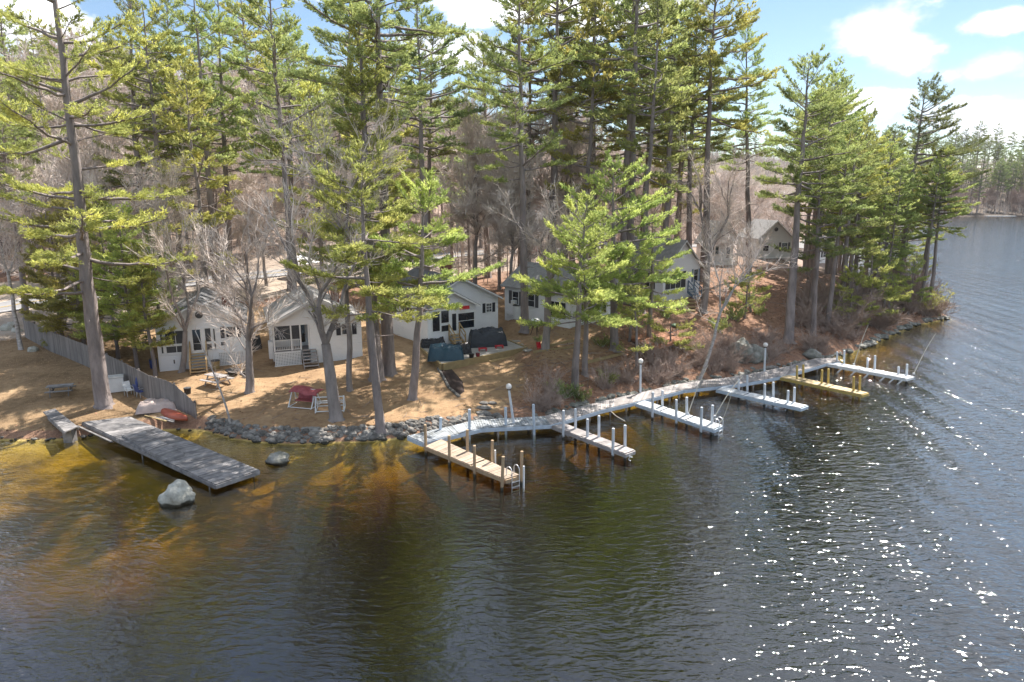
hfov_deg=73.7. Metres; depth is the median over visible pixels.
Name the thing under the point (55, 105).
bare tree
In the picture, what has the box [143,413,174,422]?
lumber pile
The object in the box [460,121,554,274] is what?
bare tree
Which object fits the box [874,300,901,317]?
bare shrub
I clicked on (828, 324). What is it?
bare shrub
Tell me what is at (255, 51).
bare tree
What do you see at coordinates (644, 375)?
bare shrub
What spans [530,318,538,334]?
kettle grill
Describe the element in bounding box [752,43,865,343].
pine tree
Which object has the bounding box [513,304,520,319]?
barrel
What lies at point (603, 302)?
door
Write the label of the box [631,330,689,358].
leaf litter
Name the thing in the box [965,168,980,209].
pine tree
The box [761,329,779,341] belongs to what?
bare shrub
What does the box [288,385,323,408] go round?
canopy swing
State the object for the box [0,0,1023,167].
sky
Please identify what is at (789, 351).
bare shrub
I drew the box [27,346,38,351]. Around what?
boulder
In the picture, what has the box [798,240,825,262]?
cabin
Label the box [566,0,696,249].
pine tree
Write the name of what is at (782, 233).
cabin
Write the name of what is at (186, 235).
bare tree
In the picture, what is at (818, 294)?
bare shrub
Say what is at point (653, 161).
bare tree
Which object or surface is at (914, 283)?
bare shrub
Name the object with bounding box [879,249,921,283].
bare shrub
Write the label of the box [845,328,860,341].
bare shrub
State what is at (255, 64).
pine tree
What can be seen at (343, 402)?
swing frame
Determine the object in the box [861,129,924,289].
pine tree
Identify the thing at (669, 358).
bare shrub
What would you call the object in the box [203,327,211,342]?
window
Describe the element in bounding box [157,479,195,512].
boulder
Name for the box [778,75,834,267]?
pine tree
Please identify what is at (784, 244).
window
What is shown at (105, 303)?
evergreen tree
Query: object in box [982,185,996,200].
bare tree
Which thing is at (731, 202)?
bare tree
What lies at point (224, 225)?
bare tree
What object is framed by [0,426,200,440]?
shore pebbles
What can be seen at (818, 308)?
bare shrub
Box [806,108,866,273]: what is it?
pine tree
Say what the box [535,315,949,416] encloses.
shore stones
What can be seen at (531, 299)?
window
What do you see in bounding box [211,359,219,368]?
tub
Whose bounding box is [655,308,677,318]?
green shrub
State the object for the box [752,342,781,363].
bare shrub
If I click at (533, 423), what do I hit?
dock walkway
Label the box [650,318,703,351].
pine sapling
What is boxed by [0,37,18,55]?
pine tree
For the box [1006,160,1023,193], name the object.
pine tree
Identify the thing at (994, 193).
bare tree
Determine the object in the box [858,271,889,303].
bare shrub
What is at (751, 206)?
bare tree
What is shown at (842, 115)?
pine tree
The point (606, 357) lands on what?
landscape timber
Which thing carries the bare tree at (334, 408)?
on the ground at (272, 579)
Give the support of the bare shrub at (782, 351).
on the ground at (272, 579)
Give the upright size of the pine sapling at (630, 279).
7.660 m
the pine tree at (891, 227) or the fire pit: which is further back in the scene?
the pine tree at (891, 227)
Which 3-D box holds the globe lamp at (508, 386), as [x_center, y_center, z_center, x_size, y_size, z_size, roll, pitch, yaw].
[-0.105,3.956,43.273,0.574,2.614,0.370,0,12,0]
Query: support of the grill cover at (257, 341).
on the ground at (272, 579)
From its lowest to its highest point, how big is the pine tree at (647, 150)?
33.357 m
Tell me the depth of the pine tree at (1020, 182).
461.40 m
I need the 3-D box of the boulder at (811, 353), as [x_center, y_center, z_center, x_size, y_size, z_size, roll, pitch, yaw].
[27.273,1.375,62.245,1.761,1.443,1.314,0,12,0]
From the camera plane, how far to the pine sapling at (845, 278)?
70.28 m
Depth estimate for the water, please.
54.21 m
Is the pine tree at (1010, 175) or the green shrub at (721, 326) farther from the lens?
the pine tree at (1010, 175)
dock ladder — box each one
[506,464,519,493]
[712,417,722,442]
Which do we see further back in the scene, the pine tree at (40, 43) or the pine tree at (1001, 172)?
the pine tree at (1001, 172)
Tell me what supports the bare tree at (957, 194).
on the ground at (272, 579)
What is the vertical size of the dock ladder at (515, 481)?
1.563 m
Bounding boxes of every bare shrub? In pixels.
[522,373,566,411]
[524,390,550,406]
[528,395,551,413]
[533,357,571,395]
[534,385,561,408]
[543,383,570,407]
[584,357,620,389]
[595,364,610,372]
[602,380,614,389]
[603,361,618,372]
[606,365,633,383]
[616,370,638,383]
[619,348,649,375]
[632,328,664,364]
[634,355,666,382]
[638,331,670,359]
[647,348,691,372]
[647,363,678,386]
[649,343,681,362]
[653,365,682,385]
[655,349,678,371]
[662,347,703,369]
[663,362,694,377]
[671,322,702,352]
[686,350,701,358]
[686,356,703,366]
[688,349,712,366]
[692,342,720,366]
[693,334,721,353]
[696,327,740,352]
[697,324,722,345]
[698,357,721,375]
[701,345,742,371]
[705,352,723,364]
[707,325,727,348]
[710,328,735,348]
[712,344,741,363]
[713,346,731,360]
[714,358,736,372]
[720,334,736,348]
[721,331,745,343]
[723,338,752,361]
[723,352,744,370]
[726,361,742,372]
[737,336,757,344]
[741,349,756,364]
[751,331,773,347]
[752,323,778,341]
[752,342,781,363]
[758,339,780,360]
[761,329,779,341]
[762,335,787,352]
[766,341,787,358]
[767,328,779,340]
[772,334,797,352]
[780,277,821,307]
[783,300,811,327]
[785,265,845,310]
[785,281,849,325]
[791,319,820,347]
[795,303,810,319]
[795,329,823,347]
[799,281,829,306]
[799,304,831,325]
[800,345,821,352]
[801,287,833,309]
[802,315,818,327]
[811,336,829,347]
[815,344,831,353]
[818,325,828,333]
[820,314,845,333]
[824,306,869,332]
[827,312,858,339]
[832,275,888,317]
[834,280,865,306]
[835,286,884,329]
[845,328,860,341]
[851,283,882,308]
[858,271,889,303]
[858,274,903,305]
[865,301,916,331]
[867,258,909,285]
[871,310,901,329]
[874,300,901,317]
[877,268,911,290]
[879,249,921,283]
[888,284,919,309]
[889,266,937,295]
[891,259,938,296]
[892,296,926,315]
[896,282,922,305]
[906,261,941,282]
[911,295,954,316]
[915,282,951,296]
[922,295,959,316]
[925,278,945,297]
[925,304,943,315]
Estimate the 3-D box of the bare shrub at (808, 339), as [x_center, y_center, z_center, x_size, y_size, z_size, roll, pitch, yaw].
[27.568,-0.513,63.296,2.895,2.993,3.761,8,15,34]
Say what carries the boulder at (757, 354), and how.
on the ground at (272, 579)
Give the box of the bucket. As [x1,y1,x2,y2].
[183,387,190,393]
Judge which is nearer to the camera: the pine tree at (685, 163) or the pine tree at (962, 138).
the pine tree at (685, 163)
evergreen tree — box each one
[15,210,103,346]
[24,186,118,344]
[56,182,157,358]
[78,202,183,369]
[116,238,176,375]
[136,225,183,322]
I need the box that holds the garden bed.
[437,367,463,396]
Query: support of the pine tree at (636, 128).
on the ground at (272, 579)
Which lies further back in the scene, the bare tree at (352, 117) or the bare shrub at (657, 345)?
the bare tree at (352, 117)
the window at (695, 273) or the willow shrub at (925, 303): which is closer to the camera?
the window at (695, 273)
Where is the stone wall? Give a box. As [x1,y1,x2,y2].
[204,412,503,444]
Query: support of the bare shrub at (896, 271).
on the ground at (272, 579)
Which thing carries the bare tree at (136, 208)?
on the ground at (272, 579)
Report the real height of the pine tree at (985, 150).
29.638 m
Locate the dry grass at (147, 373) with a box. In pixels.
[0,320,538,436]
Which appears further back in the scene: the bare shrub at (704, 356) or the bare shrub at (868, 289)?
the bare shrub at (868, 289)
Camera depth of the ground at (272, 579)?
35.86 m
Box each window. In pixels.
[164,330,182,344]
[165,345,187,353]
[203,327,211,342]
[207,342,212,350]
[212,328,216,341]
[225,326,236,337]
[341,323,351,334]
[431,310,440,332]
[440,310,449,323]
[441,324,448,332]
[457,311,474,329]
[486,303,491,312]
[512,290,518,304]
[528,293,534,307]
[551,300,566,319]
[634,270,655,289]
[664,270,686,290]
[693,269,698,281]
[712,246,718,255]
[762,246,768,251]
[781,242,787,250]
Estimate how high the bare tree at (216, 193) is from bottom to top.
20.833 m
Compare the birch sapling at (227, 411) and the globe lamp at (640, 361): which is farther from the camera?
the globe lamp at (640, 361)
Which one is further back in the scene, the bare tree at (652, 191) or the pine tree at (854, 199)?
the bare tree at (652, 191)
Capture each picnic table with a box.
[44,383,75,397]
[200,372,233,387]
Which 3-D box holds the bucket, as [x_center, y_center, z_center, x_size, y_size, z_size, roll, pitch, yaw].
[-22.985,3.509,48.343,0.507,0.440,0.520,0,12,0]
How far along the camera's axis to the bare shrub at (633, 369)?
53.42 m
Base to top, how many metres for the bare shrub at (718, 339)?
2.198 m
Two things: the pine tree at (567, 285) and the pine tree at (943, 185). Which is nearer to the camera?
the pine tree at (567, 285)
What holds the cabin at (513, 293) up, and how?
on the ground at (272, 579)
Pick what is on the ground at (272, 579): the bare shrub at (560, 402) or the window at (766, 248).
the bare shrub at (560, 402)
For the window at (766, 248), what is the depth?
101.58 m
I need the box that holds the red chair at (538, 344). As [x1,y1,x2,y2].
[536,342,540,349]
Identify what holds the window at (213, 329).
in the cabin at (169, 357)
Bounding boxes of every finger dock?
[424,424,524,513]
[552,408,635,478]
[635,390,721,452]
[716,375,808,427]
[780,364,868,414]
[827,350,913,395]
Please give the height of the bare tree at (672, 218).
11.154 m
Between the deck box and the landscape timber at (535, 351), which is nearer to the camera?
the deck box
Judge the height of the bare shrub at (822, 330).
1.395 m
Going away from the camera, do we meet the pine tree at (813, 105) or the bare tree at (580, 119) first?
the pine tree at (813, 105)
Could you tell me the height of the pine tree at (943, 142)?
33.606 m
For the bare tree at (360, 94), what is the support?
on the ground at (272, 579)
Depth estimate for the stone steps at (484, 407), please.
46.09 m
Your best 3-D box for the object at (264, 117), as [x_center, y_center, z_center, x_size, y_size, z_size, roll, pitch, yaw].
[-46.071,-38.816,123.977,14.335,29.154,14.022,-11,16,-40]
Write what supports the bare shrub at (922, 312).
on the ground at (272, 579)
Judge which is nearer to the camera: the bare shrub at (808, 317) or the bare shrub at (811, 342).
the bare shrub at (811, 342)
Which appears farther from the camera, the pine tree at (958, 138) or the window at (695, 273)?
the pine tree at (958, 138)
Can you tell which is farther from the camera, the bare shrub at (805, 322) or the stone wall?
the bare shrub at (805, 322)
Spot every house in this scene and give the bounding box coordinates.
[456,199,559,239]
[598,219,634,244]
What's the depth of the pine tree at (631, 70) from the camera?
65.12 m
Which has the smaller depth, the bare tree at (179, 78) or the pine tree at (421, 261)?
the pine tree at (421, 261)
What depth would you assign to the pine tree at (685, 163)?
125.43 m
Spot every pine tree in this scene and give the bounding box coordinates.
[0,0,52,209]
[0,0,197,409]
[0,17,28,115]
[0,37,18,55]
[0,76,42,319]
[0,78,51,278]
[6,55,79,273]
[10,13,58,65]
[16,24,117,132]
[26,17,59,73]
[80,0,196,256]
[84,0,213,304]
[100,53,138,143]
[115,0,227,290]
[135,31,172,161]
[141,0,253,290]
[143,46,244,288]
[168,0,266,298]
[185,48,207,112]
[192,0,280,199]
[192,0,343,291]
[226,29,253,87]
[241,8,339,290]
[245,13,313,140]
[253,24,330,238]
[265,73,345,286]
[277,0,472,376]
[279,137,448,433]
[283,54,326,212]
[292,2,398,272]
[297,9,443,382]
[299,48,339,187]
[314,63,361,193]
[340,38,429,241]
[351,167,505,400]
[357,16,429,179]
[358,3,489,270]
[395,15,466,270]
[416,95,472,267]
[439,30,518,277]
[452,0,578,333]
[477,0,580,261]
[482,0,622,259]
[509,189,640,393]
[521,220,631,376]
[533,15,607,262]
[537,0,638,264]
[541,0,658,267]
[552,0,698,296]
[555,148,693,352]
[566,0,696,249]
[573,4,690,221]
[590,0,704,313]
[601,1,684,233]
[617,216,691,336]
[626,0,728,238]
[626,84,674,212]
[636,81,713,223]
[642,58,715,238]
[647,0,745,246]
[650,57,719,237]
[655,120,694,238]
[668,0,781,281]
[692,24,785,277]
[721,126,733,143]
[749,134,758,153]
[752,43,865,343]
[769,141,861,336]
[773,56,866,307]
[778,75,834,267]
[786,97,854,272]
[790,82,861,185]
[791,79,860,273]
[795,76,865,282]
[799,73,873,230]
[802,110,853,184]
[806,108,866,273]
[806,123,878,330]
[810,81,883,273]
[810,121,891,316]
[822,155,899,301]
[823,169,864,273]
[824,138,872,281]
[830,107,904,289]
[833,244,913,325]
[847,142,871,266]
[848,152,938,298]
[851,123,882,240]
[860,155,885,274]
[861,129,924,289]
[862,152,898,274]
[866,155,924,269]
[868,170,922,306]
[874,122,921,234]
[874,185,919,260]
[881,72,992,292]
[883,181,925,251]
[885,171,926,274]
[890,135,940,259]
[893,221,945,272]
[901,144,967,284]
[901,157,968,310]
[916,144,980,302]
[934,139,948,149]
[946,131,961,164]
[955,128,974,174]
[955,152,964,183]
[956,156,973,194]
[962,160,974,187]
[963,152,976,190]
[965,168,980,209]
[966,135,982,171]
[971,120,990,155]
[972,138,983,167]
[972,152,994,209]
[972,171,987,211]
[978,139,992,177]
[981,137,999,184]
[985,165,996,191]
[988,158,1011,206]
[989,122,1004,162]
[989,161,1008,207]
[991,132,1006,165]
[992,142,1004,174]
[992,146,1001,163]
[993,157,1006,192]
[994,170,1012,210]
[995,147,1012,187]
[1004,141,1017,165]
[1004,162,1021,204]
[1005,154,1019,196]
[1005,163,1018,196]
[1006,129,1019,149]
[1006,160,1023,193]
[1013,164,1023,206]
[1015,139,1023,180]
[1017,149,1023,183]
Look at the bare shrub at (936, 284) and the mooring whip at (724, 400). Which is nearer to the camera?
the mooring whip at (724, 400)
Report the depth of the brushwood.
116.18 m
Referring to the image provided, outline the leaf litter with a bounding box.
[6,265,936,437]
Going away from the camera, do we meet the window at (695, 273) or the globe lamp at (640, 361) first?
the globe lamp at (640, 361)
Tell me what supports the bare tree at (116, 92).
on the ground at (272, 579)
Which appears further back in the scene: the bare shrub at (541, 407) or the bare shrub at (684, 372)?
the bare shrub at (684, 372)
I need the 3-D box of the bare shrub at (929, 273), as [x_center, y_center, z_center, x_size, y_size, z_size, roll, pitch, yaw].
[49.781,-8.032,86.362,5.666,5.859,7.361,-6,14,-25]
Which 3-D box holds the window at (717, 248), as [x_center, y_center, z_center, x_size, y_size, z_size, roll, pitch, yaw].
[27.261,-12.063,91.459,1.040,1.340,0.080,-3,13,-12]
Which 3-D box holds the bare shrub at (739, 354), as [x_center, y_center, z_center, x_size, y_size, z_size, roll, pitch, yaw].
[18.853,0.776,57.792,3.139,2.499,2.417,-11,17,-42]
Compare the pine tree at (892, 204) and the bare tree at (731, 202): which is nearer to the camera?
the pine tree at (892, 204)
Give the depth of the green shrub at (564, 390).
48.68 m
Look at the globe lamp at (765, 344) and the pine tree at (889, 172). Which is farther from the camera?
the pine tree at (889, 172)
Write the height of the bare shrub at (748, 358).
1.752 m
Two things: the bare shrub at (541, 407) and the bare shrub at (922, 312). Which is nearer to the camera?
the bare shrub at (541, 407)
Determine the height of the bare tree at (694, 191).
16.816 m
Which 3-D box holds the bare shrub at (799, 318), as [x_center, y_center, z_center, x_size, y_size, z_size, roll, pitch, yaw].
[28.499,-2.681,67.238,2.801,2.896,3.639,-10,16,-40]
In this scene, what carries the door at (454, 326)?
in the cabin at (453, 327)
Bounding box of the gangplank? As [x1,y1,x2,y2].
[43,409,78,442]
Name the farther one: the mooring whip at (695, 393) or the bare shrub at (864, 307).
the bare shrub at (864, 307)
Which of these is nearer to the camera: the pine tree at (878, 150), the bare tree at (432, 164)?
the pine tree at (878, 150)
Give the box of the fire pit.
[225,368,245,374]
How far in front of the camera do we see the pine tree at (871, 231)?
76.22 m
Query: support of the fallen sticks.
on the ground at (272, 579)
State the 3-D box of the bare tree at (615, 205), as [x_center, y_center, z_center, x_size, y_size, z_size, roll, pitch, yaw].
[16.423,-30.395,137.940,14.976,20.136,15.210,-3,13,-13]
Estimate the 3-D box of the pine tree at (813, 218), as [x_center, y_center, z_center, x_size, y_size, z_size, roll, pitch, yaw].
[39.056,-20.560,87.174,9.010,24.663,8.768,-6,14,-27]
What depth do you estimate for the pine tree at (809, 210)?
75.18 m
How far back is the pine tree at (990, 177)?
477.37 m
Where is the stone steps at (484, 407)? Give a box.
[476,401,496,419]
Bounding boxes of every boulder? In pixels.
[0,324,14,330]
[11,327,23,332]
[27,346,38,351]
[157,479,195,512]
[265,451,289,466]
[727,337,753,362]
[751,344,767,363]
[765,365,777,370]
[802,348,821,359]
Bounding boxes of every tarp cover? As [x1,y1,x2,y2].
[427,342,463,361]
[454,342,471,353]
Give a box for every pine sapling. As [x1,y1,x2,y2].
[609,254,652,341]
[612,284,656,367]
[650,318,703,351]
[722,266,771,318]
[832,265,879,326]
[872,271,915,311]
[885,258,935,315]
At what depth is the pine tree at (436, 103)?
79.16 m
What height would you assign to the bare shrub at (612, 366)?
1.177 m
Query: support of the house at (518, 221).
on the ground at (272, 579)
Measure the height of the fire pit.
0.390 m
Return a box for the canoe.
[161,408,187,420]
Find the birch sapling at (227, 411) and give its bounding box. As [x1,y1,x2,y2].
[195,327,230,423]
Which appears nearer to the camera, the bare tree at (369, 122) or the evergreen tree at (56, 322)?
the evergreen tree at (56, 322)
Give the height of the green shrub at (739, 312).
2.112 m
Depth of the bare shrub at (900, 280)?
83.84 m
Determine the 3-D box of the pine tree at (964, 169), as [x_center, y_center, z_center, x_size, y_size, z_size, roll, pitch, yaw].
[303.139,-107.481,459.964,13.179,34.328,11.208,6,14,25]
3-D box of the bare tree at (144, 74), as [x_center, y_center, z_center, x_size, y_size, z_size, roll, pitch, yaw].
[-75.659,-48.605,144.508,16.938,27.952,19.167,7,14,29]
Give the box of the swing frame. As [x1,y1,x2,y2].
[315,395,345,412]
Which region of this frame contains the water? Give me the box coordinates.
[0,216,1023,676]
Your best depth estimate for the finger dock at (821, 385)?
52.50 m
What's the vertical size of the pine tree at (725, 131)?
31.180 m
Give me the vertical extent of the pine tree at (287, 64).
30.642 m
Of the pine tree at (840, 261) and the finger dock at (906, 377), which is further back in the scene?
the pine tree at (840, 261)
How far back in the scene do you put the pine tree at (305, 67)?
112.80 m
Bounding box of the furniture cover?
[468,326,507,347]
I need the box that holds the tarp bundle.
[135,398,176,414]
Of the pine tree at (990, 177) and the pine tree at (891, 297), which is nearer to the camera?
the pine tree at (891, 297)
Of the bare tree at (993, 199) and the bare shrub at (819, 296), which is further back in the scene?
the bare tree at (993, 199)
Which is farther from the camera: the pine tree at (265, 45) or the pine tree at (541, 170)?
the pine tree at (541, 170)
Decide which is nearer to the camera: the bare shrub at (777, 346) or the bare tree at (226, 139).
the bare shrub at (777, 346)
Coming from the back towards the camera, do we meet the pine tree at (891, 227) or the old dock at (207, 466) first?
the pine tree at (891, 227)
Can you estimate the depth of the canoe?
44.22 m
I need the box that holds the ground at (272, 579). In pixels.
[0,143,1023,681]
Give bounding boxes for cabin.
[150,287,246,375]
[263,282,362,368]
[379,262,502,344]
[500,262,609,328]
[616,236,703,300]
[693,220,740,265]
[737,219,791,260]
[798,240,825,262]
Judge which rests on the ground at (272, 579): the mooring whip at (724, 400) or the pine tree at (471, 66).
the pine tree at (471, 66)
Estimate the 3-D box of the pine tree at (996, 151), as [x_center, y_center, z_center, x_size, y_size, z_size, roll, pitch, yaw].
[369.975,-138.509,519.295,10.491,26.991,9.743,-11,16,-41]
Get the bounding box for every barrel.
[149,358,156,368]
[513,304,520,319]
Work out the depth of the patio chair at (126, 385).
48.16 m
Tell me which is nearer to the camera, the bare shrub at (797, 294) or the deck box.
the deck box
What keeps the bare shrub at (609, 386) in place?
on the ground at (272, 579)
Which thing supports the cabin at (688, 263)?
on the ground at (272, 579)
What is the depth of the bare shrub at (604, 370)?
52.82 m
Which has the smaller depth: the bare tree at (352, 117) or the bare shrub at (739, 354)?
the bare shrub at (739, 354)
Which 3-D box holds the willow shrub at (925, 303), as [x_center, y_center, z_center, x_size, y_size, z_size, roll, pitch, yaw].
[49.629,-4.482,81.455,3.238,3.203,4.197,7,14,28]
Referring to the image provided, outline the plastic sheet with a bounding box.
[420,336,444,347]
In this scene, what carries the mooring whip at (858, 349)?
attached to the finger dock at (906, 377)
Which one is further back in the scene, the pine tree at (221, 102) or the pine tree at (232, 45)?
the pine tree at (232, 45)
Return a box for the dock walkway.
[407,358,840,460]
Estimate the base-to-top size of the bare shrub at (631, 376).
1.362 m
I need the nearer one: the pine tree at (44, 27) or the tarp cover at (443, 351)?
the tarp cover at (443, 351)
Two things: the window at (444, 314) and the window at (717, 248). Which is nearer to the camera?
the window at (444, 314)
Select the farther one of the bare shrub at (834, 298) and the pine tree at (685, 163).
the pine tree at (685, 163)
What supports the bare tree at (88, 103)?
on the ground at (272, 579)
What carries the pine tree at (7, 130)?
on the ground at (272, 579)
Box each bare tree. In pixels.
[0,35,49,247]
[0,108,21,247]
[0,110,153,306]
[0,153,104,318]
[0,153,155,269]
[0,176,54,272]
[0,190,33,349]
[3,59,140,242]
[15,36,125,99]
[25,17,66,64]
[25,111,111,242]
[45,16,108,76]
[56,63,136,113]
[57,66,122,158]
[59,32,143,182]
[59,160,185,316]
[84,138,148,250]
[90,119,162,170]
[109,128,258,270]
[112,165,173,243]
[121,38,179,110]
[121,188,300,393]
[124,48,195,174]
[138,192,230,372]
[139,141,197,305]
[146,100,266,247]
[161,147,206,290]
[168,188,268,269]
[179,114,265,284]
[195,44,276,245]
[200,150,295,264]
[204,114,266,192]
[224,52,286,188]
[224,168,309,285]
[235,145,401,422]
[238,50,286,153]
[241,71,411,391]
[254,119,294,180]
[257,169,359,283]
[273,84,301,180]
[292,117,353,203]
[328,89,401,185]
[333,62,388,134]
[354,119,405,215]
[374,90,452,235]
[390,83,434,204]
[407,143,451,222]
[431,102,475,235]
[431,119,487,271]
[432,81,525,247]
[434,79,519,283]
[438,165,525,247]
[459,114,535,289]
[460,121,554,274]
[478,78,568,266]
[483,174,602,351]
[529,91,612,258]
[537,141,598,223]
[542,118,664,248]
[560,94,608,240]
[583,144,622,211]
[606,149,660,236]
[634,164,686,235]
[638,135,672,218]
[648,188,713,237]
[660,134,773,313]
[672,163,703,238]
[674,218,798,380]
[683,159,744,233]
[685,163,738,234]
[692,181,742,220]
[702,204,778,311]
[712,188,757,225]
[723,189,773,233]
[729,162,756,204]
[732,179,789,218]
[751,185,771,216]
[752,190,803,226]
[754,199,773,218]
[764,192,790,217]
[768,199,812,230]
[771,200,812,232]
[951,192,969,213]
[971,188,983,199]
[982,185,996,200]
[982,187,1002,209]
[985,195,997,211]
[1008,187,1020,212]
[1011,204,1019,215]
[1015,190,1023,214]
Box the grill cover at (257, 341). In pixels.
[252,335,261,349]
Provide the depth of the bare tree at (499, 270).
79.34 m
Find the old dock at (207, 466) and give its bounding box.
[77,417,259,503]
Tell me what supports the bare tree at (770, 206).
on the ground at (272, 579)
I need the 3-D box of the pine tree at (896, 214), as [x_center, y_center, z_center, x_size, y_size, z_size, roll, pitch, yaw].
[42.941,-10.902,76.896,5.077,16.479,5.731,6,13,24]
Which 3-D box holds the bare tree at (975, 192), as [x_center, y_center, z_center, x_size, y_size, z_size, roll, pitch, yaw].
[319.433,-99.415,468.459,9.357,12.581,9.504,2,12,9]
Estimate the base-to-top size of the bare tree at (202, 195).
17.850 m
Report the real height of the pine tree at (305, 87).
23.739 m
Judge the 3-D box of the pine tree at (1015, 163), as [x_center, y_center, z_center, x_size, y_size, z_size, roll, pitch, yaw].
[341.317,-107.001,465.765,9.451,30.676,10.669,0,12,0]
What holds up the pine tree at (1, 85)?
on the ground at (272, 579)
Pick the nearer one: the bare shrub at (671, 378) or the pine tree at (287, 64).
the bare shrub at (671, 378)
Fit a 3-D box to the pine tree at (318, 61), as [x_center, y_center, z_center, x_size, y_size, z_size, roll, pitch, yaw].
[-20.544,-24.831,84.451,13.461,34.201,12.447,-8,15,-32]
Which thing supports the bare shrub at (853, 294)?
on the ground at (272, 579)
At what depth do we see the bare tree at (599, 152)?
91.78 m
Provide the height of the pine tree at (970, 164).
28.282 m
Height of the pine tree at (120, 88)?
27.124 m
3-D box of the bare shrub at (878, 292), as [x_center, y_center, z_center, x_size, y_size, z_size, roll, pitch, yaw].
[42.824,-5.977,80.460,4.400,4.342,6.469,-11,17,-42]
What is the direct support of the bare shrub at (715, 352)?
on the ground at (272, 579)
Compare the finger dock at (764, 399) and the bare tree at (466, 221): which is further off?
the bare tree at (466, 221)
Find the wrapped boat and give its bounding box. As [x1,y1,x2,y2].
[284,255,329,275]
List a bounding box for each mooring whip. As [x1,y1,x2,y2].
[688,366,707,414]
[714,376,742,421]
[853,326,867,364]
[912,335,934,374]
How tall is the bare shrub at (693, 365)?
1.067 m
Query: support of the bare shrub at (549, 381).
on the ground at (272, 579)
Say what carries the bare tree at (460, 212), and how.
on the ground at (272, 579)
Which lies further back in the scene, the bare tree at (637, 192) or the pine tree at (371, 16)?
the bare tree at (637, 192)
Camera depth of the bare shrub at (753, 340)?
60.86 m
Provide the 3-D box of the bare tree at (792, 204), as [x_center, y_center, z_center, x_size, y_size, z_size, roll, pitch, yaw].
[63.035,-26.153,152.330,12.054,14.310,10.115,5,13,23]
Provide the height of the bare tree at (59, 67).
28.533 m
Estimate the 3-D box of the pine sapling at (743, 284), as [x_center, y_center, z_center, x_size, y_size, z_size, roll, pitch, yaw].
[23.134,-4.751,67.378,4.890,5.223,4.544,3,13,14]
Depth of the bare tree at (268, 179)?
95.23 m
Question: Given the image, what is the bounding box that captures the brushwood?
[0,146,1023,283]
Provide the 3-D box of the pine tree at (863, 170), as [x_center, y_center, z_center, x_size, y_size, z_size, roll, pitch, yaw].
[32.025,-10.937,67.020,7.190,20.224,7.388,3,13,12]
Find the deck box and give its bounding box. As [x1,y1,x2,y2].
[108,374,123,392]
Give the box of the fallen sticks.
[206,276,890,427]
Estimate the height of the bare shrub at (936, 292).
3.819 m
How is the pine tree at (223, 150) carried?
on the ground at (272, 579)
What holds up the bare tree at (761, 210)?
on the ground at (272, 579)
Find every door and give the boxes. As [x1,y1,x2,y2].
[190,328,203,352]
[299,325,306,345]
[451,311,457,333]
[600,302,606,314]
[725,245,730,258]
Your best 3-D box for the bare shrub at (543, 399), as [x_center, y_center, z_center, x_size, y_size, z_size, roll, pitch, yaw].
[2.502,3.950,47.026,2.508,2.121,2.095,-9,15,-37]
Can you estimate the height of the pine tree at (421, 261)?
15.855 m
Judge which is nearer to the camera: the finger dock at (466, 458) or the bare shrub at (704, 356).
the finger dock at (466, 458)
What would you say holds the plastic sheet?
on the patio
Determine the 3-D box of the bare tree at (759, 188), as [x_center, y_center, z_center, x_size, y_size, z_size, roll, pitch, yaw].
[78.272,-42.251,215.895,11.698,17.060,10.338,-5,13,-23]
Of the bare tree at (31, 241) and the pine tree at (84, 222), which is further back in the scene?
the bare tree at (31, 241)
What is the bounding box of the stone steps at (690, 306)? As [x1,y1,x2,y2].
[681,299,695,311]
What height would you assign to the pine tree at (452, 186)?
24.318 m
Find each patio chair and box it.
[122,381,134,396]
[132,384,143,397]
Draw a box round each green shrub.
[532,336,542,341]
[553,379,583,398]
[569,388,592,401]
[590,334,609,346]
[594,368,619,384]
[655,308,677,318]
[708,315,731,333]
[722,301,748,321]
[735,290,757,304]
[751,304,767,315]
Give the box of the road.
[0,244,821,311]
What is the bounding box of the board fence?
[22,318,196,418]
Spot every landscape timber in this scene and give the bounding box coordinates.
[533,346,573,352]
[550,339,573,346]
[588,352,624,363]
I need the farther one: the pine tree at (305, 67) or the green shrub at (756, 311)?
the pine tree at (305, 67)
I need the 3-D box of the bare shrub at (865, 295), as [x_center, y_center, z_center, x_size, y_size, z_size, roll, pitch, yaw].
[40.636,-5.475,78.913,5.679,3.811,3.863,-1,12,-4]
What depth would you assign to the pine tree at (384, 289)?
39.92 m
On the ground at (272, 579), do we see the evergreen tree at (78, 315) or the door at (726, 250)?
the evergreen tree at (78, 315)
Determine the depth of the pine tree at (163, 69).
61.19 m
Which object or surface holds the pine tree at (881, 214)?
on the ground at (272, 579)
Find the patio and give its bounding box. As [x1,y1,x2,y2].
[420,338,526,369]
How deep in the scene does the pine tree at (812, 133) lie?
68.20 m
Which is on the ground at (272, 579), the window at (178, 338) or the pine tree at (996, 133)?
the pine tree at (996, 133)
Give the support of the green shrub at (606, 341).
on the ground at (272, 579)
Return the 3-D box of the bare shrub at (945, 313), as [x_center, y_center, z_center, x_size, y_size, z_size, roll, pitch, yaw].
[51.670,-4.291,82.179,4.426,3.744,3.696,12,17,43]
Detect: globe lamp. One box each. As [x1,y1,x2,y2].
[506,383,514,422]
[638,359,642,392]
[763,342,767,370]
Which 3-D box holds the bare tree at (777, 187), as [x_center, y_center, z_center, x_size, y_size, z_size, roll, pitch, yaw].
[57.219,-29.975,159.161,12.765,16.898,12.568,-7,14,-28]
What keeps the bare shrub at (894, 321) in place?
on the ground at (272, 579)
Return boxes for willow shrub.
[914,290,943,316]
[918,283,955,315]

